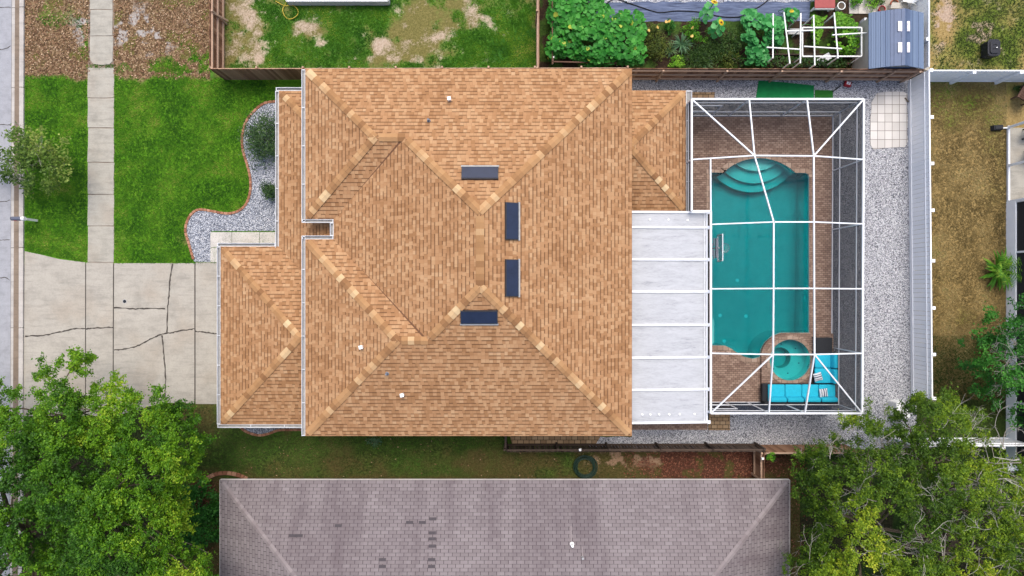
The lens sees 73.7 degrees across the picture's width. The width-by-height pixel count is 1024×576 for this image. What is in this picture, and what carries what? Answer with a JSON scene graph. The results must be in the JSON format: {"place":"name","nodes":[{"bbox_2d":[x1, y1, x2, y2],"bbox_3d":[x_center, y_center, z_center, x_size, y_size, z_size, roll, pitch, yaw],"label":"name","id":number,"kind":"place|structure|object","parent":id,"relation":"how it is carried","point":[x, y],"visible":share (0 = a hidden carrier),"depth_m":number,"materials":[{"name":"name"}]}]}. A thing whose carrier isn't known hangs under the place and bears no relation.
{"place":"outdoors","nodes":[
{"label":"outdoors","id":0,"kind":"place"},
{"bbox_2d":[0,0,11,575],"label":"road","id":1,"kind":"structure","parent":0,"point":[5,188],"depth_m":35.99,"materials":[{"name":"grey asphalt"}]},
{"bbox_2d":[10,7,24,405],"bbox_3d":[-26.127,0.211,35.989,0.903,0.001,38.391,0,90,0],"label":"gutter bed","id":2,"kind":"object","parent":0,"point":[11,105],"visible":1,"depth_m":35.99,"materials":[{"name":"grey concrete"}]},
{"bbox_2d":[10,0,14,574],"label":"gutter pan","id":3,"kind":"object","parent":2,"relation":"on","point":[12,144],"visible":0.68,"depth_m":35.98,"materials":[{"name":"concrete"}]},
{"bbox_2d":[12,0,19,575],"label":"gutter sediment","id":4,"kind":"object","parent":3,"relation":"on","point":[16,285],"visible":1,"depth_m":35.97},
{"bbox_2d":[18,0,24,574],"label":"kerb","id":5,"kind":"structure","parent":2,"relation":"on","point":[21,191],"depth_m":35.89,"materials":[{"name":"concrete"}]},
{"bbox_2d":[87,0,114,263],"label":"sidewalk","id":6,"kind":"structure","parent":0,"point":[100,217],"depth_m":35.97,"materials":[{"name":"concrete"}]},
{"bbox_2d":[24,404,180,575],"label":"shade ground","id":7,"kind":"structure","parent":0,"point":[137,434],"depth_m":35.99,"materials":[{"name":"green plant"}]},
{"bbox_2d":[24,251,216,415],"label":"driveway","id":8,"kind":"structure","parent":0,"point":[54,295],"depth_m":35.97,"materials":[{"name":"concrete"}]},
{"bbox_2d":[25,264,216,396],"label":"driveway cracks","id":9,"kind":"object","parent":8,"relation":"on","point":[167,332],"visible":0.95,"depth_m":35.96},
{"bbox_2d":[24,0,277,263],"bbox_3d":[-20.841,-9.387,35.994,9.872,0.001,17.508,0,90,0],"label":"lawn","id":10,"kind":"structure","parent":0,"point":[134,13],"depth_m":35.99,"materials":[{"name":"green plant"}]},
{"bbox_2d":[10,217,37,221],"bbox_3d":[-25.253,-3.542,35.405,0.689,1.190,0.221,0,90,0],"label":"mailbox","id":11,"kind":"object","parent":10,"relation":"on","point":[20,219],"visible":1,"depth_m":34.91,"materials":[{"name":"white plastic"}]},
{"bbox_2d":[0,121,74,198],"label":"street tree","id":12,"kind":"object","parent":10,"relation":"on","point":[23,158],"visible":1,"depth_m":33.57,"materials":[{"name":"green plant"}]},
{"bbox_2d":[24,0,209,79],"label":"fallen leaves","id":13,"kind":"object","parent":10,"relation":"on","point":[114,47],"visible":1,"depth_m":35.97,"materials":[{"name":"brown plant"}]},
{"bbox_2d":[185,103,274,261],"bbox_3d":[-14.723,-5.598,35.978,4.978,0.001,8.463,0,90,0],"label":"gravel bed","id":14,"kind":"object","parent":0,"point":[257,213],"visible":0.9,"depth_m":35.98,"materials":[{"name":"grey gravel"}]},
{"bbox_2d":[184,100,274,259],"bbox_3d":[-14.570,-5.659,35.965,2.352,0.081,9.473,31,90,0],"label":"garden edging","id":15,"kind":"object","parent":14,"relation":"on","point":[248,197],"visible":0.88,"depth_m":35.93,"materials":[{"name":"brick"}]},
{"bbox_2d":[236,107,274,171],"bbox_3d":[-12.878,-7.686,35.180,2.900,1.746,3.517,0,90,0],"label":"shrub","id":16,"kind":"object","parent":14,"relation":"on","point":[257,132],"visible":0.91,"depth_m":35.11,"materials":[{"name":"green plant"}]},
{"bbox_2d":[258,179,274,200],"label":"shrub","id":17,"kind":"object","parent":14,"relation":"on","point":[270,190],"visible":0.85,"depth_m":35.38,"materials":[{"name":"green plant"}]},
{"bbox_2d":[210,232,274,261],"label":"front walk","id":18,"kind":"structure","parent":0,"point":[216,237],"depth_m":35.95,"materials":[{"name":"beige concrete"}]},
{"bbox_2d":[210,78,301,247],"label":"lawn","id":19,"kind":"structure","parent":0,"point":[289,83],"depth_m":35.99,"materials":[{"name":"green plant"}]},
{"bbox_2d":[244,428,293,433],"bbox_3d":[-12.656,7.256,35.980,3.544,0.001,1.012,0,90,0],"label":"gravel bed","id":20,"kind":"object","parent":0,"point":[259,430],"visible":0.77,"depth_m":35.98,"materials":[{"name":"grey gravel"}]},
{"bbox_2d":[240,428,301,436],"bbox_3d":[-12.708,7.557,35.965,3.606,0.080,0.655,6,90,0],"label":"garden edging","id":21,"kind":"object","parent":20,"relation":"on","point":[272,432],"visible":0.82,"depth_m":35.93,"materials":[{"name":"brick"}]},
{"bbox_2d":[210,0,535,77],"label":"backyard ground","id":22,"kind":"structure","parent":0,"point":[416,34],"depth_m":35.99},
{"bbox_2d":[209,0,227,68],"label":"wooden fence","id":23,"kind":"object","parent":22,"relation":"on","point":[217,21],"visible":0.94,"depth_m":35.01,"materials":[{"name":"brown wood"}]},
{"bbox_2d":[286,0,389,5],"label":"cold frame","id":24,"kind":"object","parent":22,"relation":"on","point":[339,2],"visible":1,"depth_m":35.60,"materials":[{"name":"metal"}]},
{"bbox_2d":[209,66,628,79],"bbox_3d":[-4.675,-11.053,35.079,21.053,1.842,0.184,0,90,0],"label":"wooden fence","id":25,"kind":"object","parent":22,"relation":"on","point":[256,73],"visible":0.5,"depth_m":34.58,"materials":[{"name":"brown wood"}]},
{"bbox_2d":[535,0,538,67],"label":"wooden fence","id":26,"kind":"object","parent":22,"relation":"on","point":[537,32],"visible":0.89,"depth_m":34.35,"materials":[{"name":"brown wood"}]},
{"bbox_2d":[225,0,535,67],"bbox_3d":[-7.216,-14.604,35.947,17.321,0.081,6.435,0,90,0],"label":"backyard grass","id":27,"kind":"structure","parent":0,"point":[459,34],"depth_m":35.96,"materials":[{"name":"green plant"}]},
{"bbox_2d":[182,406,638,480],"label":"side grass","id":28,"kind":"structure","parent":0,"point":[313,448],"depth_m":35.97,"materials":[{"name":"green plant"}]},
{"bbox_2d":[85,400,799,575],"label":"side yard ground","id":29,"kind":"structure","parent":0,"point":[524,467],"depth_m":35.99,"materials":[{"name":"green plant"}]},
{"bbox_2d":[0,344,219,575],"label":"oak tree","id":30,"kind":"object","parent":29,"relation":"on","point":[106,509],"visible":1,"depth_m":28.42,"materials":[{"name":"green plant"}]},
{"bbox_2d":[172,475,219,556],"bbox_3d":[-16.202,11.836,34.815,3.369,2.571,4.451,0,90,0],"label":"shrub","id":31,"kind":"object","parent":29,"relation":"on","point":[204,516],"visible":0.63,"depth_m":34.62,"materials":[{"name":"green plant"}]},
{"bbox_2d":[198,471,247,488],"bbox_3d":[-15.404,10.105,35.955,2.926,0.100,0.882,-17,90,0],"label":"garden edging","id":32,"kind":"object","parent":29,"relation":"on","point":[231,473],"visible":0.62,"depth_m":35.91,"materials":[{"name":"brick"}]},
{"bbox_2d":[365,436,382,448],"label":"shrub","id":33,"kind":"object","parent":29,"relation":"on","point":[374,440],"visible":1,"depth_m":35.81,"materials":[{"name":"green plant"}]},
{"bbox_2d":[244,439,630,478],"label":"fallen leaves","id":34,"kind":"object","parent":29,"relation":"on","point":[395,459],"visible":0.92,"depth_m":35.97,"materials":[{"name":"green plant"}]},
{"bbox_2d":[193,451,807,574],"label":"fallen leaves","id":35,"kind":"object","parent":29,"relation":"on","point":[696,464],"visible":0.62,"depth_m":35.97,"materials":[{"name":"red plant"}]},
{"bbox_2d":[573,455,597,478],"bbox_3d":[3.859,9.423,35.892,1.320,0.203,1.292,0,90,0],"label":"garden hose","id":36,"kind":"object","parent":29,"relation":"on","point":[591,459],"visible":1,"depth_m":35.84,"materials":[{"name":"green rubber"}]},
{"bbox_2d":[764,450,777,461],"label":"shrub","id":37,"kind":"object","parent":29,"relation":"on","point":[770,457],"visible":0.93,"depth_m":34.34,"materials":[{"name":"green plant"}]},
{"bbox_2d":[220,479,789,575],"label":"house","id":38,"kind":"structure","parent":0,"point":[504,527],"depth_m":32.65,"materials":[{"name":"grey"}]},
{"bbox_2d":[510,436,599,443],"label":"side path","id":39,"kind":"structure","parent":0,"point":[554,439],"depth_m":35.95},
{"bbox_2d":[587,0,813,2],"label":"gravel strip","id":40,"kind":"object","parent":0,"point":[684,1],"visible":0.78,"depth_m":35.98,"materials":[{"name":"grey gravel"}]},
{"bbox_2d":[539,0,926,78],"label":"garden soil","id":41,"kind":"structure","parent":0,"point":[826,38],"depth_m":36.00,"materials":[{"name":"brown soil"}]},
{"bbox_2d":[544,0,647,67],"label":"squash plant","id":42,"kind":"object","parent":41,"relation":"on","point":[618,28],"visible":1,"depth_m":34.57,"materials":[{"name":"green plant"}]},
{"bbox_2d":[552,1,639,65],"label":"board","id":43,"kind":"object","parent":41,"relation":"on","point":[573,61],"visible":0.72,"depth_m":34.98,"materials":[{"name":"brown wood"}]},
{"bbox_2d":[640,23,675,66],"bbox_3d":[7.457,-12.756,35.612,2.056,0.849,2.090,-42,90,0],"label":"marigold bush","id":44,"kind":"object","parent":41,"relation":"on","point":[659,43],"visible":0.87,"depth_m":35.54,"materials":[{"name":"green plant"}]},
{"bbox_2d":[663,18,675,34],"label":"shrub","id":45,"kind":"object","parent":41,"relation":"on","point":[669,27],"visible":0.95,"depth_m":35.62,"materials":[{"name":"green plant"}]},
{"bbox_2d":[665,41,677,56],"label":"spiky plant","id":46,"kind":"object","parent":41,"relation":"on","point":[672,51],"visible":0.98,"depth_m":35.76,"materials":[{"name":"green plant"}]},
{"bbox_2d":[667,55,685,66],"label":"shrub","id":47,"kind":"object","parent":41,"relation":"on","point":[676,62],"visible":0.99,"depth_m":35.66,"materials":[{"name":"green plant"}]},
{"bbox_2d":[671,32,694,53],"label":"spiky plant","id":48,"kind":"object","parent":41,"relation":"on","point":[681,43],"visible":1,"depth_m":35.71,"materials":[{"name":"green plant"}]},
{"bbox_2d":[675,39,707,67],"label":"shrub","id":49,"kind":"object","parent":41,"relation":"on","point":[694,54],"visible":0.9,"depth_m":35.66,"materials":[{"name":"green plant"}]},
{"bbox_2d":[680,14,709,42],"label":"shrub","id":50,"kind":"object","parent":41,"relation":"on","point":[693,30],"visible":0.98,"depth_m":35.51,"materials":[{"name":"green plant"}]},
{"bbox_2d":[592,1,809,21],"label":"weed barrier","id":51,"kind":"object","parent":41,"relation":"on","point":[730,9],"visible":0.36,"depth_m":35.99,"materials":[{"name":"fabric"}]},
{"bbox_2d":[606,0,767,17],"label":"drip line","id":52,"kind":"object","parent":51,"relation":"on","point":[683,10],"visible":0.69,"depth_m":35.94,"materials":[{"name":"black rubber"}]},
{"bbox_2d":[699,0,718,23],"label":"sunflower","id":53,"kind":"object","parent":51,"relation":"on","point":[705,10],"visible":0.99,"depth_m":34.65,"materials":[{"name":"green plant"}]},
{"bbox_2d":[697,50,714,67],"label":"spiky plant","id":54,"kind":"object","parent":41,"relation":"on","point":[708,63],"visible":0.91,"depth_m":35.73,"materials":[{"name":"green plant"}]},
{"bbox_2d":[689,35,728,67],"bbox_3d":[10.362,-12.307,35.713,2.294,0.622,2.002,0,90,0],"label":"shrub","id":55,"kind":"object","parent":41,"relation":"on","point":[710,47],"visible":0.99,"depth_m":35.60,"materials":[{"name":"green plant"}]},
{"bbox_2d":[707,17,725,38],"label":"sunflower","id":56,"kind":"object","parent":41,"relation":"on","point":[718,27],"visible":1,"depth_m":34.81,"materials":[{"name":"green plant"}]},
{"bbox_2d":[716,48,739,67],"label":"shrub","id":57,"kind":"object","parent":41,"relation":"on","point":[729,57],"visible":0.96,"depth_m":35.56,"materials":[{"name":"green plant"}]},
{"bbox_2d":[713,26,744,67],"bbox_3d":[11.446,-12.619,35.666,1.819,0.739,2.215,11,90,0],"label":"shrub","id":58,"kind":"object","parent":41,"relation":"on","point":[734,45],"visible":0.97,"depth_m":35.57,"materials":[{"name":"green plant"}]},
{"bbox_2d":[740,8,787,66],"bbox_3d":[13.063,-12.987,35.199,2.539,1.646,3.113,0,90,0],"label":"gourd vine","id":59,"kind":"object","parent":41,"relation":"on","point":[756,53],"visible":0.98,"depth_m":34.98,"materials":[{"name":"green plant"}]},
{"bbox_2d":[778,7,799,32],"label":"gourd vine","id":60,"kind":"object","parent":41,"relation":"on","point":[794,14],"visible":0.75,"depth_m":34.85,"materials":[{"name":"green plant"}]},
{"bbox_2d":[738,51,853,68],"bbox_3d":[14.692,-11.937,35.694,6.356,0.620,1.322,0,90,0],"label":"leafy vine","id":61,"kind":"object","parent":41,"relation":"on","point":[805,60],"visible":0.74,"depth_m":35.70,"materials":[{"name":"green plant"}]},
{"bbox_2d":[769,54,853,55],"bbox_3d":[15.926,-12.251,35.880,5.273,0.220,0.060,0,90,0],"label":"bed board","id":62,"kind":"object","parent":41,"relation":"on","point":[806,54],"visible":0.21,"depth_m":35.77,"materials":[{"name":"brown wood"}]},
{"bbox_2d":[766,12,866,68],"bbox_3d":[15.497,-12.593,35.240,5.247,1.521,2.677,0,90,0],"label":"pipe trellis","id":63,"kind":"object","parent":41,"relation":"on","point":[800,30],"visible":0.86,"depth_m":34.52,"materials":[{"name":"white plastic"}]},
{"bbox_2d":[810,0,834,11],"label":"painted table","id":64,"kind":"object","parent":41,"relation":"on","point":[828,5],"visible":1,"depth_m":35.38,"materials":[{"name":"red paint"}]},
{"bbox_2d":[792,27,861,64],"bbox_3d":[16.266,-12.504,35.331,3.081,1.337,1.539,0,90,0],"label":"pipe trellis","id":65,"kind":"object","parent":41,"relation":"on","point":[830,56],"visible":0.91,"depth_m":34.67,"materials":[{"name":"white plastic"}]},
{"bbox_2d":[801,11,859,61],"bbox_3d":[16.818,-13.148,35.345,3.169,1.327,2.711,0,90,0],"label":"leafy vine","id":66,"kind":"object","parent":41,"relation":"on","point":[842,21],"visible":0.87,"depth_m":35.14,"materials":[{"name":"green plant"}]},
{"bbox_2d":[835,2,845,10],"bbox_3d":[17.140,-14.685,35.725,0.420,0.450,0.420,0,90,0],"label":"urn","id":67,"kind":"object","parent":41,"relation":"on","point":[840,6],"visible":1,"depth_m":35.55,"materials":[{"name":"white ceramic"}]},
{"bbox_2d":[849,0,884,13],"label":"stepping slabs","id":68,"kind":"structure","parent":41,"relation":"on","point":[860,9],"depth_m":35.95,"materials":[{"name":"beige concrete"}]},
{"bbox_2d":[864,0,879,9],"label":"potted plant","id":69,"kind":"object","parent":41,"relation":"on","point":[872,4],"visible":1,"depth_m":35.69,"materials":[{"name":"green plant"}]},
{"bbox_2d":[596,80,916,448],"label":"gravel ground","id":70,"kind":"structure","parent":0,"point":[887,371],"depth_m":35.98,"materials":[{"name":"grey gravel"}]},
{"bbox_2d":[506,442,765,451],"bbox_3d":[6.248,8.187,35.194,13.151,1.612,0.176,0,90,0],"label":"wooden fence","id":71,"kind":"object","parent":70,"relation":"on","point":[704,447],"visible":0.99,"depth_m":35.11,"materials":[{"name":"brown wood"}]},
{"bbox_2d":[632,423,706,429],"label":"side pavers","id":72,"kind":"object","parent":70,"relation":"on","point":[696,426],"visible":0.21,"depth_m":35.95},
{"bbox_2d":[692,92,714,97],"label":"step pavers","id":73,"kind":"object","parent":70,"relation":"on","point":[703,94],"visible":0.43,"depth_m":35.95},
{"bbox_2d":[708,413,729,429],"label":"side pavers","id":74,"kind":"object","parent":70,"relation":"on","point":[720,421],"visible":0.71,"depth_m":35.94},
{"bbox_2d":[628,68,924,82],"bbox_3d":[13.254,-10.910,35.079,14.896,1.842,0.158,0,90,0],"label":"wooden fence","id":75,"kind":"object","parent":70,"relation":"on","point":[770,75],"visible":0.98,"depth_m":35.01,"materials":[{"name":"brown wood"}]},
{"bbox_2d":[756,81,813,97],"bbox_3d":[14.374,-10.436,35.970,3.070,0.020,0.979,0,90,0],"label":"turf mat","id":76,"kind":"object","parent":70,"relation":"on","point":[767,89],"visible":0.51,"depth_m":35.96,"materials":[{"name":"green plastic"}]},
{"bbox_2d":[756,444,857,454],"bbox_3d":[15.168,8.320,35.178,4.827,1.645,0.158,0,90,0],"label":"wooden fence","id":77,"kind":"object","parent":70,"relation":"on","point":[782,449],"visible":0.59,"depth_m":35.07,"materials":[{"name":"brown wood"}]},
{"bbox_2d":[751,446,764,478],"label":"wooden gate","id":78,"kind":"structure","parent":77,"relation":"attached to","point":[758,472],"depth_m":35.19,"materials":[{"name":"brown wood"}]},
{"bbox_2d":[815,90,832,97],"bbox_3d":[16.431,-10.190,35.970,0.955,0.020,0.488,0,90,0],"label":"turf mat","id":79,"kind":"object","parent":70,"relation":"on","point":[823,93],"visible":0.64,"depth_m":35.96,"materials":[{"name":"green plastic"}]},
{"bbox_2d":[870,91,907,148],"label":"square paver patio","id":80,"kind":"structure","parent":70,"relation":"on","point":[888,121],"depth_m":35.95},
{"bbox_2d":[888,400,909,417],"bbox_3d":[20.164,6.291,35.585,0.735,0.830,0.860,0,90,0],"label":"equipment cabinet","id":81,"kind":"object","parent":70,"relation":"on","point":[894,404],"visible":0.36,"depth_m":35.39,"materials":[{"name":"plastic"}]},
{"bbox_2d":[908,68,935,399],"bbox_3d":[21.025,-2.683,35.041,0.216,1.917,16.580,-1,90,0],"label":"vinyl fence","id":82,"kind":"object","parent":70,"relation":"on","point":[918,126],"visible":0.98,"depth_m":34.99,"materials":[{"name":"white plastic"}]},
{"bbox_2d":[693,117,831,401],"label":"pool deck","id":83,"kind":"structure","parent":0,"point":[772,136],"depth_m":35.95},
{"bbox_2d":[709,234,729,261],"bbox_3d":[10.416,-1.999,34.969,1.077,1.982,1.122,-41,90,0],"label":"basketball hoop","id":84,"kind":"object","parent":83,"relation":"on","point":[716,248],"visible":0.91,"depth_m":34.44,"materials":[{"name":"metal"}]},
{"bbox_2d":[706,153,812,363],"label":"swimming pool","id":85,"kind":"structure","parent":83,"relation":"in","point":[741,320],"depth_m":37.60,"materials":[{"name":"liquid"}]},
{"bbox_2d":[686,98,864,413],"bbox_3d":[12.761,-1.528,33.774,8.349,4.432,15.172,0,90,0],"label":"pool cage","id":86,"kind":"object","parent":83,"relation":"on","point":[848,200],"visible":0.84,"depth_m":33.66,"materials":[{"name":"metal"}]},
{"bbox_2d":[760,333,832,401],"bbox_3d":[14.947,4.208,36.465,3.771,1.470,3.649,0,90,0],"label":"hot tub","id":87,"kind":"object","parent":83,"relation":"on","point":[791,368],"visible":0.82,"depth_m":35.92,"materials":[{"name":"paint"}]},
{"bbox_2d":[761,383,837,403],"bbox_3d":[14.903,5.517,35.352,3.796,0.757,1.079,0,90,0],"label":"outdoor sofa","id":88,"kind":"object","parent":83,"relation":"on","point":[788,393],"visible":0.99,"depth_m":35.30,"materials":[{"name":"blue fabric"}]},
{"bbox_2d":[812,337,831,352],"bbox_3d":[16.106,2.956,35.487,0.850,0.545,0.809,0,90,0],"label":"side table","id":89,"kind":"object","parent":83,"relation":"on","point":[823,344],"visible":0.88,"depth_m":35.22,"materials":[{"name":"grey wicker"}]},
{"bbox_2d":[812,352,837,383],"bbox_3d":[16.283,4.148,35.352,1.202,0.757,1.576,0,90,0],"label":"outdoor sofa","id":90,"kind":"object","parent":83,"relation":"on","point":[830,362],"visible":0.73,"depth_m":35.30,"materials":[{"name":"teal fabric"}]},
{"bbox_2d":[857,448,907,452],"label":"ground","id":91,"kind":"structure","parent":0,"point":[903,449],"depth_m":36.00,"materials":[{"name":"brown soil"}]},
{"bbox_2d":[217,69,691,435],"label":"house","id":92,"kind":"structure","parent":91,"relation":"on","point":[448,252],"depth_m":31.09,"materials":[{"name":"orange"}]},
{"bbox_2d":[1006,121,1023,470],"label":"screened porch","id":93,"kind":"object","parent":91,"relation":"on","point":[1015,194],"visible":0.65,"depth_m":35.58,"materials":[{"name":"metal"}]},
{"bbox_2d":[990,125,1007,130],"bbox_3d":[25.643,-8.425,35.847,0.878,0.285,0.277,-3,90,0],"label":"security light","id":94,"kind":"object","parent":93,"relation":"attached to","point":[996,127],"visible":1,"depth_m":35.74,"materials":[{"name":"grey metal"}]},
{"bbox_2d":[885,0,929,69],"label":"shed pad","id":95,"kind":"object","parent":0,"point":[887,2],"depth_m":35.98,"materials":[{"name":"concrete"}]},
{"bbox_2d":[852,8,923,68],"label":"garden shed","id":96,"kind":"structure","parent":95,"relation":"on","point":[893,39],"depth_m":33.85,"materials":[{"name":"blue plastic"}]},
{"bbox_2d":[887,2,907,9],"bbox_3d":[20.208,-14.723,35.775,0.928,0.350,0.338,0,90,0],"label":"crate","id":97,"kind":"object","parent":95,"relation":"on","point":[895,5],"visible":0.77,"depth_m":35.60,"materials":[{"name":"white plastic"}]},
{"bbox_2d":[907,0,929,68],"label":"vinyl fence","id":98,"kind":"object","parent":95,"relation":"on","point":[922,6],"visible":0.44,"depth_m":34.45,"materials":[{"name":"white plastic"}]},
{"bbox_2d":[800,453,1023,575],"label":"shade ground","id":99,"kind":"structure","parent":0,"point":[892,521],"depth_m":35.99,"materials":[{"name":"green plant"}]},
{"bbox_2d":[908,0,1023,452],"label":"yard ground","id":100,"kind":"structure","parent":0,"point":[944,22],"depth_m":36.00,"materials":[{"name":"brown plant"}]},
{"bbox_2d":[778,381,1023,575],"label":"tree","id":101,"kind":"object","parent":100,"relation":"on","point":[937,533],"visible":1,"depth_m":29.42,"materials":[{"name":"green plant"}]},
{"bbox_2d":[894,437,1023,448],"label":"vinyl fence","id":102,"kind":"object","parent":100,"relation":"on","point":[1007,442],"visible":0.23,"depth_m":34.85,"materials":[{"name":"white plastic"}]},
{"bbox_2d":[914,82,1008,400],"bbox_3d":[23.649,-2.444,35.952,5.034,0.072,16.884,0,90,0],"label":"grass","id":103,"kind":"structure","parent":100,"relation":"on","point":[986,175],"depth_m":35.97,"materials":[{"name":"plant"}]},
{"bbox_2d":[930,70,1023,84],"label":"vinyl fence","id":104,"kind":"object","parent":100,"relation":"on","point":[996,77],"visible":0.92,"depth_m":34.94,"materials":[{"name":"white plastic"}]},
{"bbox_2d":[954,293,1023,429],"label":"tree","id":105,"kind":"object","parent":100,"relation":"on","point":[999,343],"visible":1,"depth_m":32.26,"materials":[{"name":"green plant"}]},
{"bbox_2d":[980,39,999,58],"bbox_3d":[24.954,-12.445,35.610,0.660,0.780,0.880,0,90,0],"label":"smoker","id":106,"kind":"object","parent":100,"relation":"on","point":[990,48],"visible":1,"depth_m":35.32,"materials":[{"name":"black metal"}]},
{"bbox_2d":[980,249,1021,292],"bbox_3d":[25.470,-0.946,35.451,2.081,1.098,2.386,0,90,0],"label":"palm","id":107,"kind":"object","parent":100,"relation":"on","point":[1000,271],"visible":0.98,"depth_m":35.48,"materials":[{"name":"green plant"}]},
{"bbox_2d":[1010,85,1023,105],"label":"wooden chair","id":108,"kind":"object","parent":100,"relation":"on","point":[1020,95],"visible":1,"depth_m":35.59,"materials":[{"name":"brown wood"}]},
{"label":"patio floor","id":109,"kind":"structure","parent":0,"visible":0},
{"bbox_2d":[632,211,710,423],"bbox_3d":[7.670,1.421,34.472,3.973,3.056,10.360,0,90,0],"label":"patio cover","id":110,"kind":"object","parent":109,"relation":"on","point":[670,317],"visible":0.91,"depth_m":33.12,"materials":[{"name":"metal"}]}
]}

